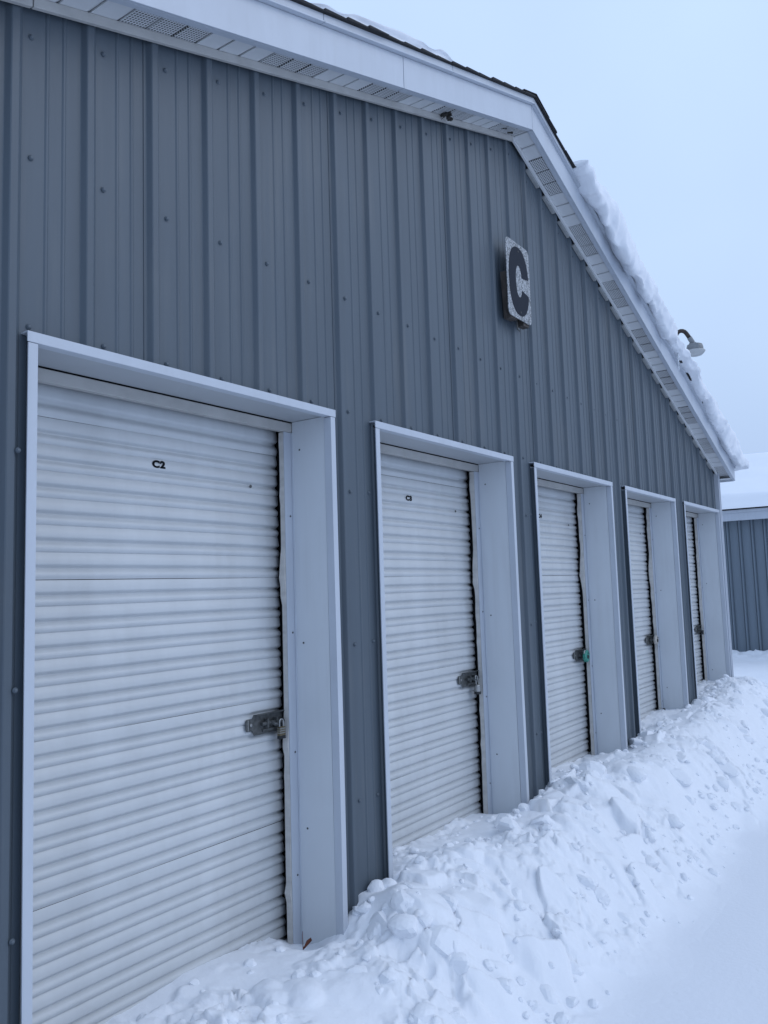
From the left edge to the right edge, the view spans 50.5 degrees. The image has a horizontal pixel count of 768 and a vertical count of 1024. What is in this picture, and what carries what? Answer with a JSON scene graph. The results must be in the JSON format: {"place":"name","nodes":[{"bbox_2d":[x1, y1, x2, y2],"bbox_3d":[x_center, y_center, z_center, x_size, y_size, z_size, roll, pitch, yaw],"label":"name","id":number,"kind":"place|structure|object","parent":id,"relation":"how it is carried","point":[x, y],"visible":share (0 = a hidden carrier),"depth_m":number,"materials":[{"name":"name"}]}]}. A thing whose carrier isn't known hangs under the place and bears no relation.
{"place":"outdoors","nodes":[
{"label":"outdoors","id":0,"kind":"place"},
{"bbox_2d":[0,0,735,1023],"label":"storage building","id":1,"kind":"structure","parent":0,"point":[332,458],"depth_m":3.05,"materials":[{"name":"paint"}]},
{"bbox_2d":[27,341,287,1023],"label":"roll up door","id":2,"kind":"structure","parent":1,"relation":"in","point":[159,853],"depth_m":2.63,"materials":[{"name":"white metal"}]},
{"bbox_2d":[277,718,285,738],"bbox_3d":[-0.385,0.812,3.053,0.017,0.075,0.031,-6,-7,35],"label":"padlock","id":3,"kind":"object","parent":1,"relation":"attached to","point":[281,732],"visible":1,"depth_m":3.04,"materials":[{"name":"silver metal"}]},
{"bbox_2d":[309,2,452,61],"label":"roof snow","id":4,"kind":"structure","parent":1,"relation":"on","point":[402,36],"depth_m":3.46,"materials":[{"name":"white snow"}]},
{"bbox_2d":[318,417,483,848],"bbox_3d":[0.149,0.696,3.919,0.111,2.360,1.245,-6,-7,35],"label":"roll up door","id":5,"kind":"structure","parent":1,"relation":"in","point":[435,752],"depth_m":4.02,"materials":[{"name":"white metal"}]},
{"bbox_2d":[440,111,452,120],"bbox_3d":[0.303,-1.953,4.010,0.078,0.041,0.065,-2,-6,4],"label":"nest clump","id":6,"kind":"object","parent":1,"relation":"attached to","point":[447,115],"visible":1,"depth_m":4.00,"materials":[{"name":"black"}]},
{"bbox_2d":[474,675,480,693],"bbox_3d":[0.493,0.910,4.291,0.036,0.101,0.037,0,-6,-15],"label":"padlock","id":7,"kind":"object","parent":1,"relation":"attached to","point":[477,688],"visible":1,"depth_m":4.28,"materials":[{"name":"silver metal"}]},
{"bbox_2d":[500,237,531,331],"bbox_3d":[0.735,-1.255,4.544,0.056,0.495,0.290,-6,-7,35],"label":"building sign","id":8,"kind":"object","parent":1,"relation":"attached to","point":[515,284],"visible":1,"depth_m":4.51,"materials":[{"name":"white metal"}]},
{"bbox_2d":[485,461,590,767],"bbox_3d":[1.034,0.789,5.167,0.111,2.360,1.245,-6,-7,35],"label":"roll up door","id":9,"kind":"structure","parent":1,"relation":"in","point":[567,681],"depth_m":5.38,"materials":[{"name":"white metal"}]},
{"bbox_2d":[583,650,589,661],"bbox_3d":[1.372,0.976,5.513,0.030,0.084,0.088,-6,-7,35],"label":"disc lock","id":10,"kind":"object","parent":1,"relation":"attached to","point":[586,655],"visible":1,"depth_m":5.49,"materials":[{"name":"green paint"}]},
{"bbox_2d":[588,485,658,720],"bbox_3d":[1.919,0.882,6.416,0.111,2.360,1.245,-6,-7,35],"label":"roll up door","id":11,"kind":"structure","parent":1,"relation":"in","point":[639,549],"depth_m":6.73,"materials":[{"name":"white metal"}]},
{"bbox_2d":[653,635,658,644],"bbox_3d":[2.269,1.066,6.780,0.030,0.082,0.085,-6,-7,35],"label":"disc lock","id":12,"kind":"object","parent":1,"relation":"attached to","point":[656,639],"visible":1,"depth_m":6.76,"materials":[{"name":"metal"}]},
{"bbox_2d":[573,160,748,470],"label":"roof snow","id":13,"kind":"structure","parent":1,"relation":"on","point":[594,193],"depth_m":5.95,"materials":[{"name":"white snow"}]},
{"bbox_2d":[650,502,704,684],"bbox_3d":[2.803,0.975,7.664,0.111,2.360,1.245,-6,-7,35],"label":"roll up door","id":14,"kind":"structure","parent":1,"relation":"in","point":[699,656],"depth_m":8.08,"materials":[{"name":"white metal"}]},
{"bbox_2d":[678,329,704,356],"bbox_3d":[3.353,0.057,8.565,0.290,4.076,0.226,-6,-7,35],"label":"yard lamp","id":15,"kind":"object","parent":1,"relation":"attached to","point":[695,349],"visible":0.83,"depth_m":8.67,"materials":[{"name":"grey metal"}]},
{"bbox_2d":[305,0,767,453],"label":"sky","id":16,"kind":"structure","parent":0,"point":[666,101],"materials":[{"name":"blue"}]},
{"bbox_2d":[633,649,767,1023],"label":"snow ground","id":17,"kind":"structure","parent":0,"point":[725,981],"depth_m":3.20,"materials":[{"name":"white snow"}]},
{"bbox_2d":[104,676,767,1023],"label":"snow bank","id":18,"kind":"structure","parent":17,"relation":"on","point":[633,977],"depth_m":3.25,"materials":[{"name":"white snow"}]},
{"bbox_2d":[302,931,311,949],"bbox_3d":[-0.279,1.538,2.932,0.013,0.070,0.055,-5,-6,29],"label":"dead leaf","id":19,"kind":"object","parent":18,"relation":"on","point":[309,940],"visible":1,"depth_m":2.93,"materials":[{"name":"brown plant"}]},
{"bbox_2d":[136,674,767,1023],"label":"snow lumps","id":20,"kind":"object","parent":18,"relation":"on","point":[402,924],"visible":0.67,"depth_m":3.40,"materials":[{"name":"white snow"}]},
{"bbox_2d":[722,506,767,651],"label":"storage building","id":21,"kind":"structure","parent":0,"point":[745,530],"depth_m":15.89,"materials":[{"name":"paint"}]},
{"bbox_2d":[720,452,767,509],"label":"roof snow","id":22,"kind":"structure","parent":21,"relation":"on","point":[747,488],"depth_m":16.59,"materials":[{"name":"white"}]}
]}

